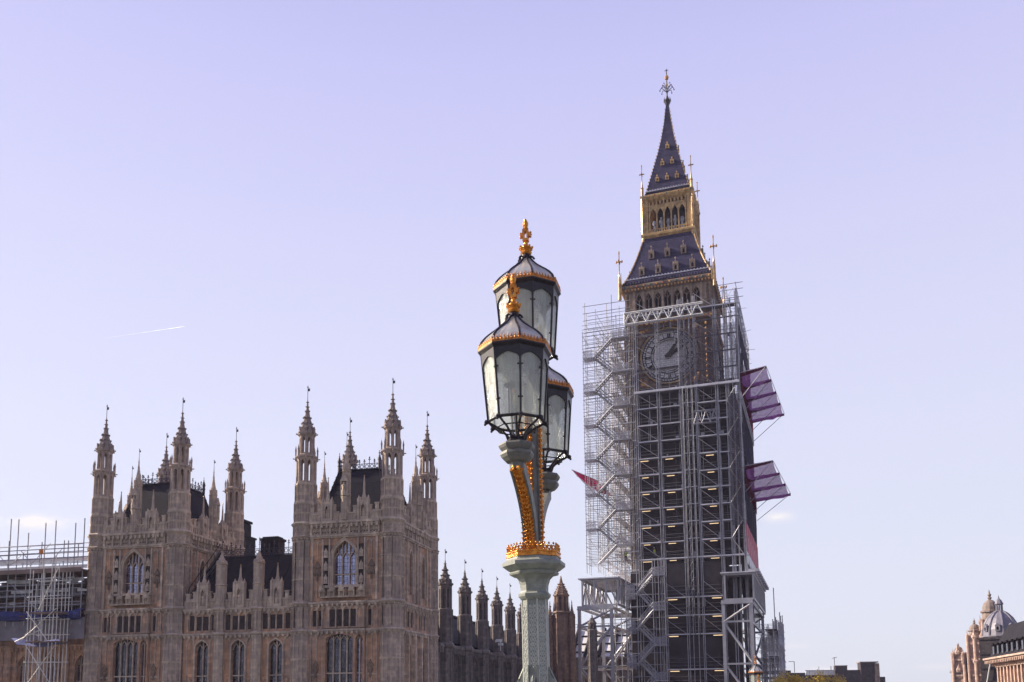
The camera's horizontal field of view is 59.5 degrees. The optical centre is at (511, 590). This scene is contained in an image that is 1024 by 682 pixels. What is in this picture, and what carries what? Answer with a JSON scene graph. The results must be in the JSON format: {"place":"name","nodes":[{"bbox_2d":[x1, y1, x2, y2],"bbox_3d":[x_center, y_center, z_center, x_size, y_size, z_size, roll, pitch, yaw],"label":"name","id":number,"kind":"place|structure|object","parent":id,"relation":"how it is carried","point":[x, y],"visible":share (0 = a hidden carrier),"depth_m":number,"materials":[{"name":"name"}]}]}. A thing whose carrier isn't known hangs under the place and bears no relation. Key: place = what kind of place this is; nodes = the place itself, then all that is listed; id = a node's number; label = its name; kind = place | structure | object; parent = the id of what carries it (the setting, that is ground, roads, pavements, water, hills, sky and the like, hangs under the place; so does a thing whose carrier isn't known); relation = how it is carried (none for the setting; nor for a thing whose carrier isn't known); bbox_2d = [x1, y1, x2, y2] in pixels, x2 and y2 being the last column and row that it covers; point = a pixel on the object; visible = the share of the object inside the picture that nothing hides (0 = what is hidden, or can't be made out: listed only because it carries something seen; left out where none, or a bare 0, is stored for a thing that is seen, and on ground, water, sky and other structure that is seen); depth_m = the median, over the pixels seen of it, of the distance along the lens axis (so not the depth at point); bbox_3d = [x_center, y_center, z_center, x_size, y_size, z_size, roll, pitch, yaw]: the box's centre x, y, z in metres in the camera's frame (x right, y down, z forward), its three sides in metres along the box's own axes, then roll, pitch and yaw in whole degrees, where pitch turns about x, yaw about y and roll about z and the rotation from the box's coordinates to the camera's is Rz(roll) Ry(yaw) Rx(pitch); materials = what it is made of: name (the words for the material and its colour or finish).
{"place":"outdoors","nodes":[
{"label":"outdoors","id":0,"kind":"place"},
{"bbox_2d":[244,519,256,554],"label":"dark tower","id":1,"kind":"structure","parent":0,"point":[248,539],"depth_m":97.81,"materials":[{"name":"stone"}]},
{"bbox_2d":[0,0,1023,681],"label":"sky","id":2,"kind":"structure","parent":0,"point":[332,198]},
{"bbox_2d":[577,576,632,681],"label":"steel gantry","id":3,"kind":"object","parent":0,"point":[590,594],"visible":0.8,"depth_m":126.05,"materials":[{"name":"grey metal"}]},
{"bbox_2d":[582,281,759,681],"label":"tower scaffold","id":4,"kind":"object","parent":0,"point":[697,515],"visible":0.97,"depth_m":126.31,"materials":[{"name":"grey metal"}]},
{"bbox_2d":[572,470,609,503],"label":"protection fan","id":5,"kind":"object","parent":4,"relation":"attached to","point":[581,476],"visible":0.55,"depth_m":134.65},
{"bbox_2d":[740,366,784,441],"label":"protection fan","id":6,"kind":"object","parent":4,"relation":"on","point":[757,390],"visible":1,"depth_m":132.11},
{"bbox_2d":[745,460,790,520],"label":"protection fan","id":7,"kind":"object","parent":4,"relation":"on","point":[765,478],"visible":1,"depth_m":131.20},
{"bbox_3d":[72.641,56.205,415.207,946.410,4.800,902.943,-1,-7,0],"label":"bank ground","id":8,"kind":"structure","parent":0,"visible":0},
{"bbox_2d":[14,549,71,681],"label":"access scaffold","id":9,"kind":"object","parent":8,"relation":"on","point":[49,613],"visible":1,"depth_m":74.47,"materials":[{"name":"grey metal"}]},
{"bbox_2d":[12,638,62,646],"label":"tarpaulin","id":10,"kind":"object","parent":9,"relation":"hanging from","point":[21,642],"visible":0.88,"depth_m":74.96,"materials":[{"name":"white plastic"}]},
{"bbox_2d":[0,577,86,681],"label":"palace range","id":11,"kind":"structure","parent":8,"relation":"on","point":[12,660],"depth_m":77.62,"materials":[{"name":"stone"}]},
{"bbox_2d":[20,658,27,681],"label":"window","id":12,"kind":"structure","parent":11,"relation":"in","point":[22,666],"depth_m":78.13,"materials":[{"name":"grey glass"}]},
{"bbox_2d":[0,518,88,625],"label":"roof scaffold","id":13,"kind":"object","parent":11,"relation":"on","point":[78,572],"visible":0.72,"depth_m":77.27,"materials":[{"name":"grey metal"}]},
{"bbox_2d":[0,617,84,640],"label":"sheeting","id":14,"kind":"object","parent":13,"relation":"hanging from","point":[8,631],"visible":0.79,"depth_m":76.00,"materials":[{"name":"grey plastic"}]},
{"bbox_2d":[0,608,84,621],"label":"tarpaulin","id":15,"kind":"object","parent":13,"relation":"on","point":[12,616],"visible":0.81,"depth_m":75.92,"materials":[{"name":"blue plastic"}]},
{"bbox_2d":[48,658,56,681],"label":"window","id":16,"kind":"structure","parent":11,"relation":"in","point":[52,664],"depth_m":77.43,"materials":[{"name":"grey glass"}]},
{"bbox_2d":[76,657,82,681],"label":"window","id":17,"kind":"structure","parent":11,"relation":"in","point":[80,666],"depth_m":76.86,"materials":[{"name":"grey glass"}]},
{"bbox_2d":[82,399,246,681],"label":"palace tower","id":18,"kind":"structure","parent":8,"relation":"on","point":[151,548],"depth_m":75.89,"materials":[{"name":"stone"}]},
{"bbox_2d":[114,640,137,681],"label":"window","id":19,"kind":"structure","parent":18,"relation":"in","point":[126,651],"depth_m":74.93,"materials":[{"name":"grey glass"}]},
{"bbox_2d":[125,553,142,592],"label":"window","id":20,"kind":"structure","parent":18,"relation":"in","point":[134,575],"depth_m":76.08,"materials":[{"name":"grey glass"}]},
{"bbox_2d":[140,640,146,681],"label":"window","id":21,"kind":"structure","parent":18,"relation":"in","point":[144,644],"depth_m":74.57,"materials":[{"name":"grey glass"}]},
{"bbox_2d":[182,536,291,681],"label":"palace range","id":22,"kind":"structure","parent":8,"relation":"on","point":[237,618],"depth_m":73.44,"materials":[{"name":"stone"}]},
{"bbox_2d":[196,642,207,681],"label":"window","id":23,"kind":"structure","parent":22,"relation":"in","point":[202,659],"depth_m":74.04,"materials":[{"name":"grey glass"}]},
{"bbox_2d":[232,641,243,681],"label":"window","id":24,"kind":"structure","parent":22,"relation":"in","point":[238,659],"depth_m":73.31,"materials":[{"name":"grey glass"}]},
{"bbox_2d":[269,640,281,681],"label":"window","id":25,"kind":"structure","parent":22,"relation":"in","point":[276,647],"depth_m":72.54,"materials":[{"name":"grey glass"}]},
{"bbox_2d":[289,378,439,681],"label":"palace tower","id":26,"kind":"structure","parent":8,"relation":"on","point":[364,592],"depth_m":71.72,"materials":[{"name":"stone"}]},
{"bbox_2d":[326,634,352,681],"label":"window","id":27,"kind":"structure","parent":26,"relation":"in","point":[339,647],"depth_m":70.65,"materials":[{"name":"grey glass"}]},
{"bbox_2d":[335,542,355,584],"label":"window","id":28,"kind":"structure","parent":26,"relation":"in","point":[345,555],"depth_m":71.80,"materials":[{"name":"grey glass"}]},
{"bbox_2d":[356,635,362,681],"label":"window","id":29,"kind":"structure","parent":26,"relation":"in","point":[359,640],"depth_m":70.27,"materials":[{"name":"grey glass"}]},
{"bbox_2d":[438,549,522,681],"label":"palace range","id":30,"kind":"structure","parent":8,"relation":"on","point":[469,649],"depth_m":93.67,"materials":[{"name":"stone"}]},
{"bbox_2d":[495,639,502,650],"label":"security camera","id":31,"kind":"object","parent":30,"relation":"attached to","point":[500,641],"visible":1,"depth_m":99.48,"materials":[{"name":"white paint"}]},
{"bbox_2d":[548,576,575,681],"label":"stone turret","id":32,"kind":"object","parent":8,"relation":"on","point":[562,642],"visible":0.96,"depth_m":124.25,"materials":[{"name":"brown stone"}]},
{"bbox_2d":[575,622,631,681],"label":"scaffolding","id":33,"kind":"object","parent":8,"relation":"on","point":[607,651],"depth_m":150.32,"materials":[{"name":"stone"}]},
{"bbox_2d":[615,69,728,570],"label":"clock tower","id":34,"kind":"structure","parent":8,"relation":"on","point":[671,266],"depth_m":133.39,"materials":[{"name":"stone"}]},
{"bbox_2d":[720,568,768,681],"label":"steel gantry","id":35,"kind":"object","parent":8,"relation":"on","point":[759,586],"visible":0.68,"depth_m":119.11,"materials":[{"name":"grey metal"}]},
{"bbox_2d":[755,588,786,681],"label":"base scaffold","id":36,"kind":"object","parent":8,"relation":"on","point":[774,660],"visible":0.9,"depth_m":125.54,"materials":[{"name":"metal"}]},
{"bbox_2d":[770,669,845,681],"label":"autumn tree","id":37,"kind":"object","parent":8,"relation":"on","point":[797,678],"visible":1,"depth_m":119.22,"materials":[{"name":"green plant"}]},
{"bbox_2d":[779,657,884,681],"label":"block","id":38,"kind":"structure","parent":8,"relation":"on","point":[867,671],"depth_m":246.41,"materials":[{"name":"brick"}]},
{"bbox_2d":[950,591,995,681],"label":"ornate building","id":39,"kind":"structure","parent":8,"relation":"on","point":[965,666],"depth_m":170.70,"materials":[{"name":"brown stone"}]},
{"bbox_2d":[978,595,1016,681],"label":"domed building","id":40,"kind":"structure","parent":8,"relation":"on","point":[998,621],"depth_m":158.32,"materials":[{"name":"stone"}]},
{"bbox_2d":[983,621,1023,681],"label":"street block","id":41,"kind":"structure","parent":8,"relation":"on","point":[1006,658],"depth_m":98.89,"materials":[{"name":"beige stone"}]},
{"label":"bridge pavement","id":42,"kind":"structure","parent":0,"visible":0},
{"bbox_2d":[478,219,573,681],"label":"bridge lamp","id":43,"kind":"object","parent":42,"relation":"on","point":[515,350],"visible":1,"depth_m":9.18,"materials":[{"name":"metal"}]},
{"bbox_2d":[587,615,597,681],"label":"stone turret","id":44,"kind":"object","parent":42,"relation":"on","point":[592,630],"visible":1,"depth_m":121.43,"materials":[{"name":"brown stone"}]},
{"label":"bridge deck","id":45,"kind":"structure","parent":0,"visible":0},
{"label":"bridge road","id":46,"kind":"structure","parent":45,"relation":"on","visible":0},
{"bbox_2d":[748,656,763,681],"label":"bridge lamp","id":47,"kind":"object","parent":46,"relation":"on","point":[755,671],"visible":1,"depth_m":43.84,"materials":[{"name":"metal"}]}
]}

